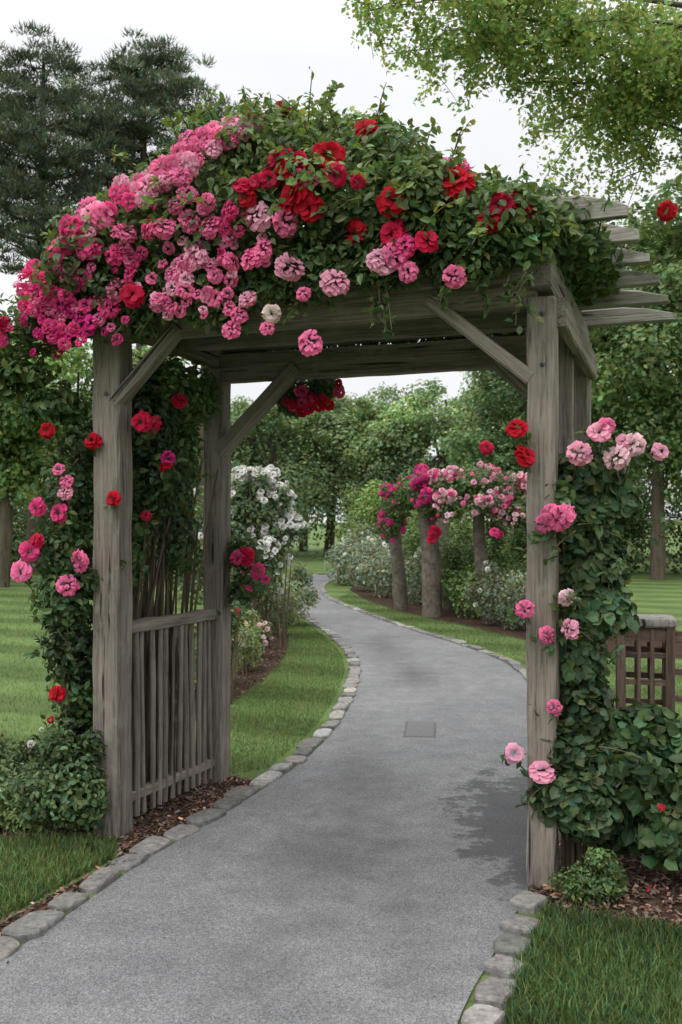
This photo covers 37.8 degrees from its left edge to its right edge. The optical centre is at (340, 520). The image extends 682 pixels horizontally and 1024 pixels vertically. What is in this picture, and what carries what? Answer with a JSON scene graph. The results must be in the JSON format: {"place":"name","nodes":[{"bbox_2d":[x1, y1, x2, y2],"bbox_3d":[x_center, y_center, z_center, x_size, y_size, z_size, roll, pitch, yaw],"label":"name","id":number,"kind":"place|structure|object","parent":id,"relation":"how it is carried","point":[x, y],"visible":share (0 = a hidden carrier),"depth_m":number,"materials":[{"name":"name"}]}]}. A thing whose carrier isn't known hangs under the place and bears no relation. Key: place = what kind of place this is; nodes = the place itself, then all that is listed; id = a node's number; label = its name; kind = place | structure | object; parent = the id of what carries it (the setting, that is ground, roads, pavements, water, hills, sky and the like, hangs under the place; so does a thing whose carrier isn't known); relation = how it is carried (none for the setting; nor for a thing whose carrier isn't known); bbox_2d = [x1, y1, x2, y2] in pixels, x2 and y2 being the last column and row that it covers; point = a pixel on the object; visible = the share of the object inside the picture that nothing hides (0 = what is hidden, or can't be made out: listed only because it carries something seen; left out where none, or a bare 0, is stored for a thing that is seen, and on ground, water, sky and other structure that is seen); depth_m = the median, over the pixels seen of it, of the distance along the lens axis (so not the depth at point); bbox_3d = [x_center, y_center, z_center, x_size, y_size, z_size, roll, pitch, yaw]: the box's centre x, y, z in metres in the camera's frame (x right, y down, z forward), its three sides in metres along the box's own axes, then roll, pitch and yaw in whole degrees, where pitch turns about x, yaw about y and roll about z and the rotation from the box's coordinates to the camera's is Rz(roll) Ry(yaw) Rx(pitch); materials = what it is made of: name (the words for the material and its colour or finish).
{"place":"outdoors","nodes":[
{"label":"outdoors","id":0,"kind":"place"},
{"bbox_2d":[0,569,528,1023],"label":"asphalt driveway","id":1,"kind":"structure","parent":0,"point":[367,865],"depth_m":4.33,"materials":[{"name":"grey asphalt"}]},
{"bbox_2d":[403,721,435,737],"bbox_3d":[0.605,1.591,7.600,0.240,0.010,0.580,0,0,6],"label":"utility cover","id":2,"kind":"object","parent":1,"relation":"on","point":[426,729],"visible":1,"depth_m":7.56,"materials":[{"name":"metal"}]},
{"bbox_2d":[0,522,681,1023],"bbox_3d":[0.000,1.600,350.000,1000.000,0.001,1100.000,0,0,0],"label":"lawn ground","id":3,"kind":"structure","parent":0,"point":[658,596],"depth_m":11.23,"materials":[{"name":"green plant"}]},
{"bbox_2d":[0,324,92,587],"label":"deciduous tree","id":4,"kind":"object","parent":3,"relation":"on","point":[23,459],"visible":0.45,"depth_m":23.37,"materials":[{"name":"green plant"}]},
{"bbox_2d":[0,18,142,573],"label":"pine tree","id":5,"kind":"object","parent":3,"relation":"on","point":[25,138],"visible":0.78,"depth_m":29.25,"materials":[{"name":"green plant"}]},
{"bbox_2d":[11,486,234,571],"bbox_3d":[-11.712,-0.247,31.711,18.771,3.974,4.457,0,0,0],"label":"hedge shrubbery","id":6,"kind":"object","parent":3,"relation":"on","point":[21,521],"visible":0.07,"depth_m":31.19,"materials":[{"name":"green plant"}]},
{"bbox_2d":[0,758,250,935],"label":"mulch bed","id":7,"kind":"object","parent":3,"relation":"on","point":[37,906],"visible":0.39,"depth_m":5.28,"materials":[{"name":"brown wood"}]},
{"bbox_2d":[0,798,53,835],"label":"shrub","id":8,"kind":"object","parent":7,"relation":"on","point":[11,820],"visible":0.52,"depth_m":5.06,"materials":[{"name":"green plant"}]},
{"bbox_2d":[0,721,60,823],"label":"shrub","id":9,"kind":"object","parent":7,"relation":"on","point":[29,747],"visible":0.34,"depth_m":5.55,"materials":[{"name":"green plant"}]},
{"bbox_2d":[9,727,111,834],"bbox_3d":[-1.422,1.309,5.022,0.577,0.553,0.413,0,0,0],"label":"rose bush","id":10,"kind":"object","parent":7,"relation":"on","point":[68,782],"visible":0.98,"depth_m":4.94,"materials":[{"name":"green plant"}]},
{"bbox_2d":[0,624,681,963],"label":"bark mulch chips","id":11,"kind":"object","parent":7,"relation":"on","point":[653,890],"visible":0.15,"depth_m":4.51,"materials":[{"name":"brown wood"}]},
{"bbox_2d":[63,345,202,573],"bbox_3d":[-5.663,-1.525,27.038,3.985,6.470,4.460,0,0,0],"label":"deciduous tree","id":12,"kind":"object","parent":3,"relation":"on","point":[89,377],"visible":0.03,"depth_m":26.68,"materials":[{"name":"green plant"}]},
{"bbox_2d":[53,26,223,354],"bbox_3d":[-6.469,-6.922,32.399,6.460,17.283,5.897,0,0,8],"label":"pine tree","id":13,"kind":"object","parent":3,"relation":"on","point":[145,89],"visible":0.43,"depth_m":31.02,"materials":[{"name":"green plant"}]},
{"bbox_2d":[0,573,360,960],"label":"stone curb","id":14,"kind":"structure","parent":3,"relation":"on","point":[32,925],"depth_m":5.04,"materials":[{"name":"stone"}]},
{"bbox_2d":[77,613,289,719],"bbox_3d":[-1.830,1.596,12.950,2.340,0.001,10.100,0,0,0],"label":"mulch bed","id":15,"kind":"object","parent":3,"relation":"on","point":[247,684],"visible":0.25,"depth_m":10.68,"materials":[{"name":"brown wood"}]},
{"bbox_2d":[194,566,248,704],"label":"rose bush","id":16,"kind":"object","parent":15,"relation":"on","point":[235,610],"visible":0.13,"depth_m":8.67,"materials":[{"name":"green plant"}]},
{"bbox_2d":[187,602,273,691],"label":"rose bush","id":17,"kind":"object","parent":15,"relation":"on","point":[248,641],"visible":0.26,"depth_m":10.46,"materials":[{"name":"green plant"}]},
{"bbox_2d":[155,464,308,649],"bbox_3d":[-1.456,0.449,12.561,2.115,2.310,1.284,0,0,0],"label":"white rose shrub","id":18,"kind":"object","parent":15,"relation":"on","point":[273,521],"visible":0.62,"depth_m":12.24,"materials":[{"name":"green plant"}]},
{"bbox_2d":[232,561,320,636],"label":"silver shrub","id":19,"kind":"object","parent":15,"relation":"on","point":[296,594],"visible":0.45,"depth_m":14.85,"materials":[{"name":"green plant"}]},
{"bbox_2d":[150,92,268,518],"bbox_3d":[-4.423,-6.137,33.093,5.916,15.726,4.872,0,0,0],"label":"pine tree","id":20,"kind":"object","parent":3,"relation":"on","point":[219,112],"depth_m":32.16,"materials":[{"name":"green plant"}]},
{"bbox_2d":[13,345,681,560],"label":"distant trees","id":21,"kind":"object","parent":3,"relation":"on","point":[321,459],"visible":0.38,"depth_m":42.56,"materials":[{"name":"green plant"}]},
{"bbox_2d":[82,196,676,887],"bbox_3d":[0.123,0.119,5.196,3.064,3.063,1.577,0,0,20],"label":"rose pergola","id":22,"kind":"object","parent":3,"relation":"on","point":[546,368],"visible":0.61,"depth_m":5.02,"materials":[{"name":"grey wood"}]},
{"bbox_2d":[0,309,72,403],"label":"climbing rose","id":23,"kind":"object","parent":22,"relation":"attached to","point":[31,374],"visible":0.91,"depth_m":5.06,"materials":[{"name":"green plant"}]},
{"bbox_2d":[8,354,282,826],"bbox_3d":[-0.995,0.321,5.626,0.846,2.568,1.796,0,0,32],"label":"climbing rose","id":24,"kind":"object","parent":22,"relation":"attached to","point":[167,404],"visible":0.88,"depth_m":5.21,"materials":[{"name":"green plant"}]},
{"bbox_2d":[132,609,217,816],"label":"picket gate","id":25,"kind":"structure","parent":22,"relation":"attached to","point":[183,719],"depth_m":5.61,"materials":[{"name":"grey wood"}]},
{"bbox_2d":[0,66,631,419],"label":"climbing rose","id":26,"kind":"object","parent":22,"relation":"attached to","point":[291,176],"visible":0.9,"depth_m":4.50,"materials":[{"name":"pink plant"}]},
{"bbox_2d":[500,417,681,876],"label":"climbing rose","id":27,"kind":"object","parent":22,"relation":"attached to","point":[594,510],"visible":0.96,"depth_m":4.35,"materials":[{"name":"green plant"}]},
{"bbox_2d":[625,174,681,272],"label":"climbing rose","id":28,"kind":"object","parent":22,"relation":"attached to","point":[668,211],"visible":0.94,"depth_m":4.76,"materials":[{"name":"green plant"}]},
{"bbox_2d":[320,573,547,1023],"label":"stone curb","id":29,"kind":"structure","parent":3,"relation":"on","point":[487,1005],"depth_m":3.67,"materials":[{"name":"stone"}]},
{"bbox_2d":[341,0,681,222],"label":"maple tree","id":30,"kind":"object","parent":3,"relation":"on","point":[631,102],"visible":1,"depth_m":9.37,"materials":[{"name":"green plant"}]},
{"bbox_2d":[350,581,681,657],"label":"mulch bed","id":31,"kind":"object","parent":3,"relation":"on","point":[448,615],"visible":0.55,"depth_m":15.92,"materials":[{"name":"brown wood"}]},
{"bbox_2d":[322,513,410,597],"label":"silver shrub","id":32,"kind":"object","parent":31,"relation":"on","point":[367,560],"visible":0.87,"depth_m":22.68,"materials":[{"name":"green plant"}]},
{"bbox_2d":[334,479,485,558],"bbox_3d":[1.615,0.244,25.802,2.531,2.727,4.740,0,0,-37],"label":"green shrub","id":33,"kind":"object","parent":31,"relation":"on","point":[366,508],"visible":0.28,"depth_m":25.75,"materials":[{"name":"green plant"}]},
{"bbox_2d":[387,485,520,619],"bbox_3d":[1.915,0.540,17.096,1.890,2.263,2.406,0,0,-14],"label":"rose arbor","id":34,"kind":"object","parent":31,"relation":"on","point":[432,600],"visible":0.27,"depth_m":16.48,"materials":[{"name":"grey wood"}]},
{"bbox_2d":[375,440,526,544],"bbox_3d":[2.195,-0.455,16.260,3.846,1.675,1.776,0,0,21],"label":"climbing rose","id":35,"kind":"object","parent":34,"relation":"attached to","point":[425,485],"visible":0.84,"depth_m":15.90,"materials":[{"name":"pink plant"}]},
{"bbox_2d":[389,514,526,618],"bbox_3d":[2.102,0.676,17.610,1.948,1.964,6.118,0,0,-25],"label":"green shrub","id":36,"kind":"object","parent":31,"relation":"on","point":[455,567],"visible":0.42,"depth_m":16.86,"materials":[{"name":"green plant"}]},
{"bbox_2d":[405,547,525,629],"bbox_3d":[2.203,1.030,16.240,1.333,1.225,6.518,0,0,-19],"label":"silver shrub","id":37,"kind":"object","parent":31,"relation":"on","point":[500,601],"visible":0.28,"depth_m":15.11,"materials":[{"name":"green plant"}]},
{"bbox_2d":[432,334,618,571],"bbox_3d":[6.305,-2.880,31.344,6.033,9.187,5.695,0,0,31],"label":"deciduous tree","id":38,"kind":"object","parent":3,"relation":"on","point":[491,383],"visible":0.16,"depth_m":30.72,"materials":[{"name":"green plant"}]},
{"bbox_2d":[484,470,681,574],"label":"hedge shrubbery","id":39,"kind":"object","parent":3,"relation":"on","point":[639,532],"visible":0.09,"depth_m":30.10,"materials":[{"name":"green plant"}]},
{"bbox_2d":[531,843,681,929],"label":"mulch bed","id":40,"kind":"object","parent":3,"relation":"on","point":[669,915],"visible":0.12,"depth_m":4.22,"materials":[{"name":"brown wood"}]},
{"bbox_2d":[546,847,628,906],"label":"shrub","id":41,"kind":"object","parent":40,"relation":"on","point":[576,883],"visible":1,"depth_m":4.14,"materials":[{"name":"green plant"}]},
{"bbox_2d":[591,700,681,872],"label":"ivy shrub","id":42,"kind":"object","parent":40,"relation":"on","point":[641,727],"visible":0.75,"depth_m":4.33,"materials":[{"name":"green plant"}]},
{"bbox_2d":[615,614,681,720],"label":"lattice fence","id":43,"kind":"object","parent":40,"relation":"on","point":[653,628],"visible":0.43,"depth_m":5.32,"materials":[{"name":"brown wood"}]},
{"bbox_2d":[590,183,681,579],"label":"deciduous tree","id":44,"kind":"object","parent":3,"relation":"on","point":[656,353],"visible":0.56,"depth_m":25.57,"materials":[{"name":"green plant"}]},
{"bbox_2d":[623,331,681,423],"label":"deciduous tree","id":45,"kind":"object","parent":3,"relation":"on","point":[673,394],"visible":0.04,"depth_m":28.88,"materials":[{"name":"green plant"}]},
{"bbox_2d":[0,0,681,521],"label":"sky","id":46,"kind":"structure","parent":0,"point":[261,46],"materials":[{"name":"white"}]},
{"bbox_2d":[30,784,681,912],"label":"fallen petals","id":47,"kind":"object","parent":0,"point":[648,889],"visible":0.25,"depth_m":4.28,"materials":[{"name":"pink plant"}]}
]}

